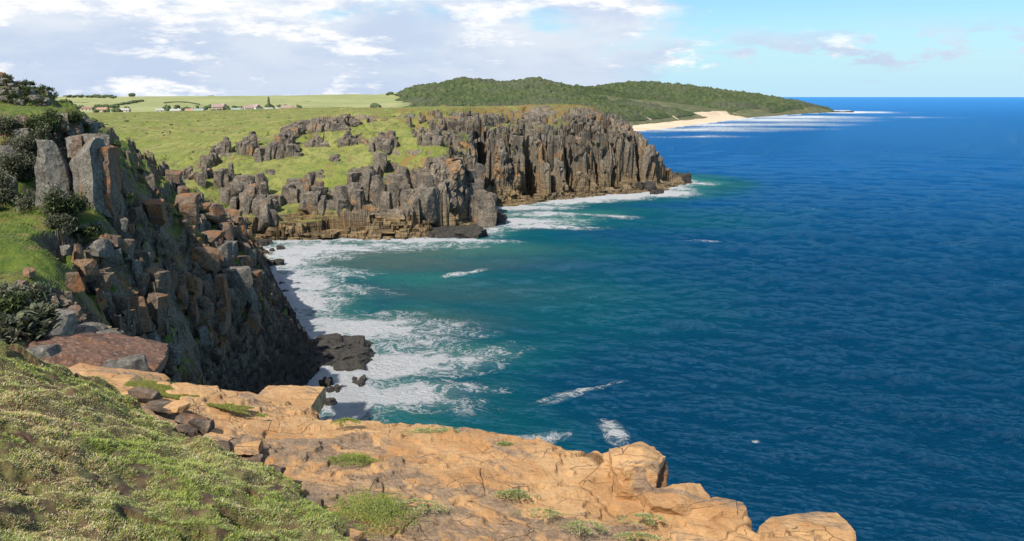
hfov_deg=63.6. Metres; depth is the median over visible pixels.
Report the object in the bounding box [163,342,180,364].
boulder
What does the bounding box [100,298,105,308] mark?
boulder
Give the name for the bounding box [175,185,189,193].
boulder
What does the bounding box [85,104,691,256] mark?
headland
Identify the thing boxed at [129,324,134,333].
boulder
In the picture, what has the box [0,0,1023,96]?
sky
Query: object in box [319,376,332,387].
sea rock
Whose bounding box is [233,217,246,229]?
boulder
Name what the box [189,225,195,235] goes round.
boulder
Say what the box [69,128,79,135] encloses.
stone
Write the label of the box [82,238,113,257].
boulder
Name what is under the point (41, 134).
shrub
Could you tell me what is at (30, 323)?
shrub
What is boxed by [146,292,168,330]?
rock pillar
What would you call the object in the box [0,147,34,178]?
shrub
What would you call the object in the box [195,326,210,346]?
boulder
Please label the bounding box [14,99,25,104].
stone
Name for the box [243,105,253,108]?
house
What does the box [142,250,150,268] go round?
rock pillar
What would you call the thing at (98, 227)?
shrub
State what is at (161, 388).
grass
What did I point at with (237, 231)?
boulder
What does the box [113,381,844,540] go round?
ledge
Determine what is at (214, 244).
boulder
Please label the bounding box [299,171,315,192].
rock outcrop
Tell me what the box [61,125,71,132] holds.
stone
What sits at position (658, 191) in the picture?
sea rock
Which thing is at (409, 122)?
stone block
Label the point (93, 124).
stone
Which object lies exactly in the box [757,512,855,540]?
rock slab
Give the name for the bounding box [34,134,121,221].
rock tower
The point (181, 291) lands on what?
rock pillar
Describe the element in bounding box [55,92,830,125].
hill
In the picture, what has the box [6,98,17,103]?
shrub
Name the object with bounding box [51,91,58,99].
shrub
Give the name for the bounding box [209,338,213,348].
boulder
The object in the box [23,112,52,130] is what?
shrub
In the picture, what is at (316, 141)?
rock outcrop
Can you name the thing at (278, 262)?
sea rock
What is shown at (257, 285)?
boulder
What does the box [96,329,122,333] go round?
boulder
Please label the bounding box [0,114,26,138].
shrub
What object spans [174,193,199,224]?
boulder
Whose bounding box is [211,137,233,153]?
rock outcrop
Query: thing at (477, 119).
stone block
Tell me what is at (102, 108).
house
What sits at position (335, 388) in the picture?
sea rock
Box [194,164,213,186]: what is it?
rock outcrop
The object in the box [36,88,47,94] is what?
shrub
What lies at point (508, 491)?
plant tuft
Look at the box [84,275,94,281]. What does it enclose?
boulder
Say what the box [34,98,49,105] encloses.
stone
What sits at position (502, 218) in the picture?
sea rock
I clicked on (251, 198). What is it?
rock outcrop
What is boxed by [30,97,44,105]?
shrub
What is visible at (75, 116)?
shrub
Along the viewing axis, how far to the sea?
192.17 m
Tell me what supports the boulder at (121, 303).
on the hill at (277, 350)
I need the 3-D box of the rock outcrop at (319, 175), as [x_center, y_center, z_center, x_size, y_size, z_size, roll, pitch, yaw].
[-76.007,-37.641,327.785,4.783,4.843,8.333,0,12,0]
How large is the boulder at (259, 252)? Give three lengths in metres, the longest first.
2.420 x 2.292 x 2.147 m
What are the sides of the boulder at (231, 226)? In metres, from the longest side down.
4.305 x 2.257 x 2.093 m
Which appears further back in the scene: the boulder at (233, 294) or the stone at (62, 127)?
the boulder at (233, 294)
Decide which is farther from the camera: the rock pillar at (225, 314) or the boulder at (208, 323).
the rock pillar at (225, 314)
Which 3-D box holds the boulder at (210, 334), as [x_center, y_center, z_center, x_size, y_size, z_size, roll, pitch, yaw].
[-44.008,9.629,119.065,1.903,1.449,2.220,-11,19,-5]
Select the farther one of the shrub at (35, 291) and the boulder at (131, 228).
the boulder at (131, 228)
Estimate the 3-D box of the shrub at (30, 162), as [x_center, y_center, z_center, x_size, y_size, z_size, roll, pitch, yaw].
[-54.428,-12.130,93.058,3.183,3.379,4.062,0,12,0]
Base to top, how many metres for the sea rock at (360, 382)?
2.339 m
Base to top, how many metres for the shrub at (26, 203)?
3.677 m
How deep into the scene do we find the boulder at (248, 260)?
165.10 m
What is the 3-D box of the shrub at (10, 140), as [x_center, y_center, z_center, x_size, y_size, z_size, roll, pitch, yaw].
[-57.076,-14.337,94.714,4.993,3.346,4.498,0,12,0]
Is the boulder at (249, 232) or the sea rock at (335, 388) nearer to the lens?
the sea rock at (335, 388)
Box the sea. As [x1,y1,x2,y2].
[263,97,1023,540]
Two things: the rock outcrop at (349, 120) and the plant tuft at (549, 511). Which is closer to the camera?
the plant tuft at (549, 511)
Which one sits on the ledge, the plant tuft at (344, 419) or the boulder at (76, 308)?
the plant tuft at (344, 419)
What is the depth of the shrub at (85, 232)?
81.06 m
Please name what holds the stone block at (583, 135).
on the headland
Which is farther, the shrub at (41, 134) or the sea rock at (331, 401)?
the sea rock at (331, 401)
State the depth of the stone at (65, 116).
99.08 m
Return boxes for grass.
[123,377,267,416]
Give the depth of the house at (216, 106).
1060.30 m
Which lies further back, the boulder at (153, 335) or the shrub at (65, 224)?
the boulder at (153, 335)
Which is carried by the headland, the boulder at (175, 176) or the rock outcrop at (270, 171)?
the rock outcrop at (270, 171)
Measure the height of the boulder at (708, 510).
0.322 m
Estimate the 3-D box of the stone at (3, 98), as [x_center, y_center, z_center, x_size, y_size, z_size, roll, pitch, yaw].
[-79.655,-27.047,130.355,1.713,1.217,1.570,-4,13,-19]
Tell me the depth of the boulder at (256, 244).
220.07 m
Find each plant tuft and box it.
[308,450,386,466]
[322,479,429,540]
[330,417,363,425]
[383,498,450,514]
[399,423,461,441]
[486,489,543,500]
[490,441,512,446]
[511,507,572,517]
[556,517,613,535]
[601,531,671,540]
[613,512,676,525]
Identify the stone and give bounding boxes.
[0,78,8,85]
[0,95,9,102]
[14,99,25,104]
[14,280,28,289]
[22,90,36,96]
[22,267,34,277]
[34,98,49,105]
[51,113,68,124]
[56,120,70,130]
[60,245,70,255]
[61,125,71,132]
[66,120,84,134]
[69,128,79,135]
[81,121,97,133]
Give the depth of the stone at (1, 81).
139.30 m
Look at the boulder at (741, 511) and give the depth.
12.62 m
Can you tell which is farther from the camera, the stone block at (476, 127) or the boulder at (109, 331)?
the stone block at (476, 127)
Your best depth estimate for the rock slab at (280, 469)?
12.79 m
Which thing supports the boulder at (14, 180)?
on the hill at (277, 350)
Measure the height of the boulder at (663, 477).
0.996 m
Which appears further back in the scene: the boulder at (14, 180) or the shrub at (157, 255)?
the shrub at (157, 255)
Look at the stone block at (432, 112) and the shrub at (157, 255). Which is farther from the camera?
the stone block at (432, 112)
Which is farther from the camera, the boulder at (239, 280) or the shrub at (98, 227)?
the boulder at (239, 280)
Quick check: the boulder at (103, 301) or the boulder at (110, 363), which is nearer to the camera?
the boulder at (110, 363)
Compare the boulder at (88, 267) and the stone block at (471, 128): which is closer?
the boulder at (88, 267)
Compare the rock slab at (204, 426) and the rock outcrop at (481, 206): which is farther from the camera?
the rock outcrop at (481, 206)
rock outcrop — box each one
[181,166,194,179]
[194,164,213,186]
[200,149,220,168]
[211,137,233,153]
[213,163,234,188]
[219,174,254,204]
[229,173,272,219]
[235,131,259,155]
[253,133,303,162]
[257,194,284,230]
[265,169,275,174]
[279,118,350,133]
[281,178,300,203]
[285,124,304,139]
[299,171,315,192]
[299,180,327,215]
[304,136,329,147]
[315,169,324,178]
[326,192,350,216]
[327,114,362,126]
[329,154,339,161]
[334,168,364,209]
[337,131,356,146]
[359,151,386,207]
[368,130,400,153]
[379,166,415,213]
[405,164,438,223]
[421,129,443,146]
[463,162,496,227]
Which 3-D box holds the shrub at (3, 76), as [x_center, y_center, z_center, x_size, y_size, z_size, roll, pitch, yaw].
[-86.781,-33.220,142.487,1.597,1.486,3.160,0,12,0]
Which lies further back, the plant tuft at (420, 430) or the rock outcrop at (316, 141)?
the rock outcrop at (316, 141)
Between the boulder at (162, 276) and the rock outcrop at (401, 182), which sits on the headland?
the rock outcrop at (401, 182)
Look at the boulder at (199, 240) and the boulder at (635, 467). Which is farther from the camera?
the boulder at (199, 240)
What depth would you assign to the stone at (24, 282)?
58.76 m
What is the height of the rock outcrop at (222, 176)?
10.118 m
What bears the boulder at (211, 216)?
on the hill at (277, 350)
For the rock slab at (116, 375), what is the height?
0.575 m
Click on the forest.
(467, 91)
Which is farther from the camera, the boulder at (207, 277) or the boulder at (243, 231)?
the boulder at (243, 231)
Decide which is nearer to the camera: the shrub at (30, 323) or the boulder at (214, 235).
the shrub at (30, 323)
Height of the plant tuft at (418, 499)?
0.146 m
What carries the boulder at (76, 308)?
on the hill at (277, 350)
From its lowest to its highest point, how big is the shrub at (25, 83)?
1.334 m
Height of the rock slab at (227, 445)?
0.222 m
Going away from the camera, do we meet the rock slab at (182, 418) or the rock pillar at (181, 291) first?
the rock slab at (182, 418)
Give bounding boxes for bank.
[0,341,345,540]
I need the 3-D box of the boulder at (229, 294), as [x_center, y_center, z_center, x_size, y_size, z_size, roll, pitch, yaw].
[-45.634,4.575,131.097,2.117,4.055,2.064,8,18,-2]
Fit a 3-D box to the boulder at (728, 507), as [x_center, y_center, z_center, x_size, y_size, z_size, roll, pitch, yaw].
[3.203,3.807,12.872,0.590,0.512,0.626,2,12,11]
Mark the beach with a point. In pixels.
(716, 116)
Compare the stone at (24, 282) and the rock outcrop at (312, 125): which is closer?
the stone at (24, 282)
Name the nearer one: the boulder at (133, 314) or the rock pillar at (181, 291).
the boulder at (133, 314)
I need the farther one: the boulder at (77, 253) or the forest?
the forest
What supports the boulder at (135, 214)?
on the hill at (277, 350)
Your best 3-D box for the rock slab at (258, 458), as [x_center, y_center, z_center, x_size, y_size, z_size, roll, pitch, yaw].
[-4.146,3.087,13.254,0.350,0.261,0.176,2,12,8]
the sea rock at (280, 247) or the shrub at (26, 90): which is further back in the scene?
the sea rock at (280, 247)
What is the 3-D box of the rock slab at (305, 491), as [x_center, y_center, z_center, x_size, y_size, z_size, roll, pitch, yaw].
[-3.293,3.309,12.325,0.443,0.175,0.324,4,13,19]
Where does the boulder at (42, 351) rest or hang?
on the hill at (277, 350)
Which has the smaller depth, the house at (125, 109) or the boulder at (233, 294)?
the boulder at (233, 294)
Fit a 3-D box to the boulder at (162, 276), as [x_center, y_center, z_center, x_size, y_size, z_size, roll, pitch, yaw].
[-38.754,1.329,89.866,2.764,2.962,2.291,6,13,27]
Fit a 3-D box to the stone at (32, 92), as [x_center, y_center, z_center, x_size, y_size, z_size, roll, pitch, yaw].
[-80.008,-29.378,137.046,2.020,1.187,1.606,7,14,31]
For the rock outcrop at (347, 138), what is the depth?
350.67 m
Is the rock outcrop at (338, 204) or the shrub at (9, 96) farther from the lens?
the rock outcrop at (338, 204)
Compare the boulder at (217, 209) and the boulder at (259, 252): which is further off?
the boulder at (259, 252)
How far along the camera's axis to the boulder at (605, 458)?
14.04 m
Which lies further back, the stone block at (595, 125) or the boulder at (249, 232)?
the stone block at (595, 125)
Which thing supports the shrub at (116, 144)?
on the hill at (277, 350)
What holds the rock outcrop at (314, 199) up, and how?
on the headland
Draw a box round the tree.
[267,96,270,107]
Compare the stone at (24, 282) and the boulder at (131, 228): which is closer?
the stone at (24, 282)
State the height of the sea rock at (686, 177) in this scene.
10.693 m
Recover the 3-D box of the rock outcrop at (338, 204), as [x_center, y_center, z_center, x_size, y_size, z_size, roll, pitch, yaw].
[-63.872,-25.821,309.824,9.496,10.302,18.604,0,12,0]
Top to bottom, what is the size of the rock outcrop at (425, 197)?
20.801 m
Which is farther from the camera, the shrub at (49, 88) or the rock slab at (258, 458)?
the shrub at (49, 88)
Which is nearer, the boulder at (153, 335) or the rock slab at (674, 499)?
the rock slab at (674, 499)
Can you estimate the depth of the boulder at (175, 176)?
158.88 m
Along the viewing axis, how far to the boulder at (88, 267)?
76.60 m
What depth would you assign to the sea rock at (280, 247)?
275.05 m
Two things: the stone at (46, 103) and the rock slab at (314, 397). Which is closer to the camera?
the rock slab at (314, 397)
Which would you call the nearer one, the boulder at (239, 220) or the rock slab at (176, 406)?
the rock slab at (176, 406)
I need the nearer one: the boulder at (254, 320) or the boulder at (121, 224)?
the boulder at (121, 224)
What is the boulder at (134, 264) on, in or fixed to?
on the hill at (277, 350)
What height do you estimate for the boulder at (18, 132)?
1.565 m
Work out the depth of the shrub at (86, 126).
101.78 m
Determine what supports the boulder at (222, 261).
on the hill at (277, 350)
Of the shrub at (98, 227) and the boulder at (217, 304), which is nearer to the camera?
the shrub at (98, 227)
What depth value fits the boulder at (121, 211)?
103.68 m
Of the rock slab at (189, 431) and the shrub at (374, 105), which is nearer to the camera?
the rock slab at (189, 431)
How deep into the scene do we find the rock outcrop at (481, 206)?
320.82 m
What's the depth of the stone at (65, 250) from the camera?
77.03 m
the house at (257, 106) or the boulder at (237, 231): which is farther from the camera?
the house at (257, 106)
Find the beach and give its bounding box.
[632,111,744,130]
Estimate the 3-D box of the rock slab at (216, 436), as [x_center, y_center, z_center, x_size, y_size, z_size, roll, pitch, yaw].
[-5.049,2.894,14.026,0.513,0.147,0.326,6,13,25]
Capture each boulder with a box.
[0,145,24,159]
[0,173,18,193]
[11,127,33,136]
[26,344,61,357]
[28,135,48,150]
[48,309,76,335]
[65,272,84,291]
[66,304,81,319]
[71,244,84,262]
[73,322,108,333]
[74,259,98,276]
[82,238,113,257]
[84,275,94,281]
[87,272,115,292]
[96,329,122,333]
[99,233,120,246]
[99,267,112,272]
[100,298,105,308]
[101,359,117,367]
[105,247,123,265]
[112,217,127,238]
[112,296,131,325]
[116,239,134,259]
[117,353,149,371]
[118,193,124,216]
[128,207,143,220]
[128,224,134,233]
[128,259,141,279]
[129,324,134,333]
[131,309,136,321]
[142,198,166,225]
[145,267,171,293]
[145,331,160,341]
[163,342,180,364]
[165,169,181,184]
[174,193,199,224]
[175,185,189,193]
[179,272,195,289]
[187,234,195,244]
[187,288,197,301]
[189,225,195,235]
[191,246,219,271]
[191,261,199,269]
[194,237,203,246]
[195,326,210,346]
[196,295,202,303]
[198,301,214,327]
[200,230,224,242]
[202,280,213,301]
[203,273,212,285]
[204,319,210,326]
[206,203,224,222]
[206,212,216,220]
[208,270,216,276]
[208,332,212,340]
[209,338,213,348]
[210,242,219,247]
[210,348,221,355]
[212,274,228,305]
[214,322,226,335]
[215,301,223,309]
[216,296,223,302]
[217,222,233,240]
[219,256,224,267]
[220,222,234,238]
[222,241,237,258]
[222,266,252,306]
[227,209,242,216]
[228,289,231,305]
[229,288,234,300]
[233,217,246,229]
[233,226,241,237]
[234,216,244,225]
[237,255,252,266]
[238,241,250,252]
[241,226,245,235]
[246,230,251,239]
[247,249,256,265]
[247,303,255,313]
[247,313,261,334]
[251,268,262,279]
[252,239,258,248]
[252,279,261,297]
[257,249,261,257]
[602,452,609,466]
[609,441,665,501]
[656,461,668,487]
[688,500,721,520]
[709,497,737,517]
[732,501,747,519]
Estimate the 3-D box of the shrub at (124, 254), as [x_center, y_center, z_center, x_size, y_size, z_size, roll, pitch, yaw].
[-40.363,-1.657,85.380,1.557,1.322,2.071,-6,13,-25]
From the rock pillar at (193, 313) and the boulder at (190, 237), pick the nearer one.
the rock pillar at (193, 313)
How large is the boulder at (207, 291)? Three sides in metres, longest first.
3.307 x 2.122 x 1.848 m
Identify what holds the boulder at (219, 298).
on the hill at (277, 350)
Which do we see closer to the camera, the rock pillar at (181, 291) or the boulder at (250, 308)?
the rock pillar at (181, 291)
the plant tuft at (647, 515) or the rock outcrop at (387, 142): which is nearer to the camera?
the plant tuft at (647, 515)
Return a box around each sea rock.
[258,239,272,245]
[266,258,283,265]
[276,245,284,249]
[309,333,375,370]
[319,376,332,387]
[325,397,336,405]
[326,384,339,392]
[352,374,366,386]
[426,224,487,238]
[496,211,507,224]
[635,181,655,191]
[650,188,663,193]
[676,172,691,183]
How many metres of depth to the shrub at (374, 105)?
1249.64 m
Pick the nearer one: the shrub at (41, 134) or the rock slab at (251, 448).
the rock slab at (251, 448)
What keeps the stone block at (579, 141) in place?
on the headland
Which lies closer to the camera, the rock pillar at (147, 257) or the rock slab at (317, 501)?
the rock slab at (317, 501)
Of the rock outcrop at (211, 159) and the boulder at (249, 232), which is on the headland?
the rock outcrop at (211, 159)
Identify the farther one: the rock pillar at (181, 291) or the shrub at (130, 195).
the rock pillar at (181, 291)
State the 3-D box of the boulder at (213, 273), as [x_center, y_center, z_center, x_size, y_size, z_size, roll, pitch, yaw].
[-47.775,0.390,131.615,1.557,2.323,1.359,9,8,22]
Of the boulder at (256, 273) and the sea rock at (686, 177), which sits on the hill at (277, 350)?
the boulder at (256, 273)
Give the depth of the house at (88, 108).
1070.55 m
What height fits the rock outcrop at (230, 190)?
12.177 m
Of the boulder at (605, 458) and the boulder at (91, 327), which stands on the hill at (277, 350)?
the boulder at (91, 327)
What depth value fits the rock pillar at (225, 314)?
126.80 m
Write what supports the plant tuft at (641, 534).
on the ledge
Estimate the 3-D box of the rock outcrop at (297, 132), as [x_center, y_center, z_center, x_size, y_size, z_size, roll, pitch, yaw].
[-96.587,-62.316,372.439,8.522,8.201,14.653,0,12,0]
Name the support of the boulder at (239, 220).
on the hill at (277, 350)
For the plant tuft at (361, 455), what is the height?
0.127 m
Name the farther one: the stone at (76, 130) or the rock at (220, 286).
the rock at (220, 286)
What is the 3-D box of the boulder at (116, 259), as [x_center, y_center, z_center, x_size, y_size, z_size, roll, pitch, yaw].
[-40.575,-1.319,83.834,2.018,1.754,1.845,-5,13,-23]
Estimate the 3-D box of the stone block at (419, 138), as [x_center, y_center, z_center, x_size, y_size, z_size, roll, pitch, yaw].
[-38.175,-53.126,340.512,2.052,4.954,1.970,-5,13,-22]
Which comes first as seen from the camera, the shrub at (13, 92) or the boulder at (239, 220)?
the shrub at (13, 92)
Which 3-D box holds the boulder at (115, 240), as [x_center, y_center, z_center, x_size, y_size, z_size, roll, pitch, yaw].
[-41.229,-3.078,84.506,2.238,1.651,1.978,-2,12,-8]
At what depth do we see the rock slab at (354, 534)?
10.90 m
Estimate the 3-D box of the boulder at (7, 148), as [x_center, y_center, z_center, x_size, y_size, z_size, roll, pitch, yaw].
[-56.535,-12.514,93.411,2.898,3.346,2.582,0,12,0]
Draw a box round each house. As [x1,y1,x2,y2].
[80,106,94,110]
[96,107,109,111]
[121,108,130,111]
[211,104,222,109]
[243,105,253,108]
[252,104,260,108]
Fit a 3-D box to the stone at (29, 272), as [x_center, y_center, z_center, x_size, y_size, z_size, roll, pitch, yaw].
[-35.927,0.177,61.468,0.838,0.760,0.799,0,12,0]
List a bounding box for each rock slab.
[21,332,167,372]
[68,363,169,384]
[117,386,132,395]
[127,387,162,399]
[146,400,173,413]
[163,400,190,412]
[174,412,209,425]
[175,424,197,437]
[187,418,214,433]
[204,432,231,440]
[216,440,234,452]
[233,440,263,454]
[246,454,264,464]
[258,385,325,412]
[264,465,285,474]
[301,488,308,495]
[303,495,323,507]
[346,528,363,540]
[640,483,710,516]
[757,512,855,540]
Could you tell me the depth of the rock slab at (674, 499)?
12.87 m
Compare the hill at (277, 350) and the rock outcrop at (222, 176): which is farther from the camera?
the rock outcrop at (222, 176)
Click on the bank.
(127, 511)
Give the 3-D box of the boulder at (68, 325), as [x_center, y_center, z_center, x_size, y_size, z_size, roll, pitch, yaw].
[-15.970,1.893,29.011,1.238,1.050,1.438,-7,14,-29]
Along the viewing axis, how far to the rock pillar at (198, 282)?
120.34 m
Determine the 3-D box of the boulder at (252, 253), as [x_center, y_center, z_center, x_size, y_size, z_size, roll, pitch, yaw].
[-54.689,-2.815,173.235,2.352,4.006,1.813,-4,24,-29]
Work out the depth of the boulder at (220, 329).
124.99 m
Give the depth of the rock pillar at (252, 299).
139.23 m
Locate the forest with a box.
[393,76,833,120]
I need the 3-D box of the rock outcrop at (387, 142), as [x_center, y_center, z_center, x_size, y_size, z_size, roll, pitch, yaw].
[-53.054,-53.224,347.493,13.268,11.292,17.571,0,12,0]
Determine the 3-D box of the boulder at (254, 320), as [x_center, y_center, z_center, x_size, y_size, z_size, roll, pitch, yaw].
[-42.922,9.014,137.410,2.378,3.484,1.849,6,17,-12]
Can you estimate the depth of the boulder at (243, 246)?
172.16 m
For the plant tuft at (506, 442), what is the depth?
14.64 m
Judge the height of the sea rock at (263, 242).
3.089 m
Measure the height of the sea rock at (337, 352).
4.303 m
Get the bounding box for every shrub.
[0,90,11,95]
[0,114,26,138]
[0,130,37,152]
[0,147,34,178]
[0,169,19,204]
[0,273,53,312]
[0,290,37,320]
[0,291,63,345]
[2,74,14,79]
[4,94,24,98]
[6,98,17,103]
[9,182,90,215]
[10,89,17,98]
[12,121,55,150]
[14,148,36,174]
[19,96,29,102]
[20,81,29,86]
[21,87,30,95]
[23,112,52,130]
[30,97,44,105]
[36,83,47,93]
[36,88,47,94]
[40,188,96,220]
[41,211,79,233]
[42,107,65,136]
[45,86,54,91]
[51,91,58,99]
[63,108,84,125]
[68,224,99,241]
[80,121,96,134]
[87,223,104,233]
[111,142,121,146]
[122,192,134,200]
[122,251,127,259]
[155,252,167,259]
[173,212,183,219]
[370,103,380,107]
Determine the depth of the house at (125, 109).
1023.41 m
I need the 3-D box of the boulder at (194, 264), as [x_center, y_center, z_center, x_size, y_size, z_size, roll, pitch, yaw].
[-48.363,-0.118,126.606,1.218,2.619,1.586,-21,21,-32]
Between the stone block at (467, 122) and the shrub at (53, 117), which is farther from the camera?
the stone block at (467, 122)
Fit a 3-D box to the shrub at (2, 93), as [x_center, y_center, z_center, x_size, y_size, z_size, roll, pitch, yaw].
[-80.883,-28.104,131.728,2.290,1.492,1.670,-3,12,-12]
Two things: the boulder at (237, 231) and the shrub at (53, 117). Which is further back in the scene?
the boulder at (237, 231)
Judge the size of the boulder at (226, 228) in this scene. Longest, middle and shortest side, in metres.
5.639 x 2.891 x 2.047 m
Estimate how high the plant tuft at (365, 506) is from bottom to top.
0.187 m
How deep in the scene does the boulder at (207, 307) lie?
121.03 m
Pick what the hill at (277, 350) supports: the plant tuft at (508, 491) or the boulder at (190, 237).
the boulder at (190, 237)
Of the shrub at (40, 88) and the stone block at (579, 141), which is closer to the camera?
the shrub at (40, 88)
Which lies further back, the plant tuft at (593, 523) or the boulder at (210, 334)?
the boulder at (210, 334)
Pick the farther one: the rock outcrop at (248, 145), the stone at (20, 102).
the rock outcrop at (248, 145)
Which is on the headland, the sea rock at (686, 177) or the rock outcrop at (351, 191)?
the rock outcrop at (351, 191)
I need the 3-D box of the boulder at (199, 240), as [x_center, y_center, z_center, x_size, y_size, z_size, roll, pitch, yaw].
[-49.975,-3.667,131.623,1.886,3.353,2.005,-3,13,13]
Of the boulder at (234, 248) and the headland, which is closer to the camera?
the boulder at (234, 248)
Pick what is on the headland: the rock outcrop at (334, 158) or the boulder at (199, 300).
the rock outcrop at (334, 158)
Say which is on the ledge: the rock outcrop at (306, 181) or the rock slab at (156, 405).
the rock slab at (156, 405)
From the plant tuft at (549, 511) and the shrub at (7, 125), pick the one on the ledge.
the plant tuft at (549, 511)
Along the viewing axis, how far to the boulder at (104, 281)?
78.11 m
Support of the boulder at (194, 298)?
on the hill at (277, 350)
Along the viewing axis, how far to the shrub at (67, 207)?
81.09 m
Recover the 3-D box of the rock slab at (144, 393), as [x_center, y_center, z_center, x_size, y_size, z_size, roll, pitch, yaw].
[-6.931,2.327,15.658,0.574,0.242,0.366,3,12,16]
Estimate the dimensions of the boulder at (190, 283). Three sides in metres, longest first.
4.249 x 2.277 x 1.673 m
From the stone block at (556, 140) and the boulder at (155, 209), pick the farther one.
the stone block at (556, 140)
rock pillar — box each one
[129,296,151,332]
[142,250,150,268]
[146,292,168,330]
[176,285,188,309]
[187,301,199,324]
[193,277,202,297]
[214,306,230,329]
[217,241,232,267]
[246,286,257,310]
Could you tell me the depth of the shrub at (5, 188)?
85.15 m
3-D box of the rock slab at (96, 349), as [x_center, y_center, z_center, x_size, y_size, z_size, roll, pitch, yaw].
[-12.272,2.631,24.169,3.976,1.553,3.742,-3,12,-14]
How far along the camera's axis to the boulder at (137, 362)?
21.77 m
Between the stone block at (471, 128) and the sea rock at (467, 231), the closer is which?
the sea rock at (467, 231)
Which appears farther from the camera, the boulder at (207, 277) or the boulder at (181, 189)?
the boulder at (181, 189)
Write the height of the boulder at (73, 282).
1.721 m
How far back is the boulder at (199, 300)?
121.27 m
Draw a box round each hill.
[0,72,319,393]
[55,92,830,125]
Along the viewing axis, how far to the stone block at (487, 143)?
386.34 m
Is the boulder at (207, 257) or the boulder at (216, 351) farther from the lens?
the boulder at (207, 257)
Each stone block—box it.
[406,117,412,126]
[416,135,421,145]
[429,110,434,115]
[465,120,469,127]
[468,123,473,134]
[474,124,478,132]
[475,115,479,123]
[486,139,489,147]
[554,135,558,145]
[576,137,580,145]
[581,131,585,140]
[594,120,597,130]
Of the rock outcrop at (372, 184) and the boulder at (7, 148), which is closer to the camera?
the boulder at (7, 148)
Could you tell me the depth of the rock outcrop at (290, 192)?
307.60 m
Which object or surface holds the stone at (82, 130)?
on the hill at (277, 350)
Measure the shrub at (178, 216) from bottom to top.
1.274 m
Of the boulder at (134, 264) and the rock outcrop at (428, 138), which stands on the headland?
the rock outcrop at (428, 138)
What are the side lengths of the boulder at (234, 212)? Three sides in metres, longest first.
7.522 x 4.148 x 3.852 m
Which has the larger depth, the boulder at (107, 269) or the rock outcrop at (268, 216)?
the rock outcrop at (268, 216)
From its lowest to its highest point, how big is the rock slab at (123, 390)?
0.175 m
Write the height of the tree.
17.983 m
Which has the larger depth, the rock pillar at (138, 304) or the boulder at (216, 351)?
the boulder at (216, 351)
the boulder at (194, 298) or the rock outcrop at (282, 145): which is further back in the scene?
the rock outcrop at (282, 145)
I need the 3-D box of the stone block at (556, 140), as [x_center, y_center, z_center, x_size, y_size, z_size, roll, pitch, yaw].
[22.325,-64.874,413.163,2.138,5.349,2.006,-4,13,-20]
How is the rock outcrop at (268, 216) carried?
on the headland
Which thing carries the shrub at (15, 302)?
on the hill at (277, 350)
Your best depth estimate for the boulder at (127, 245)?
85.75 m
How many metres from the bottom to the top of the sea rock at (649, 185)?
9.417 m
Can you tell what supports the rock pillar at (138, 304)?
on the hill at (277, 350)
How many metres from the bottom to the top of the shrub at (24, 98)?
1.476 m
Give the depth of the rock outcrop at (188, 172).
318.67 m

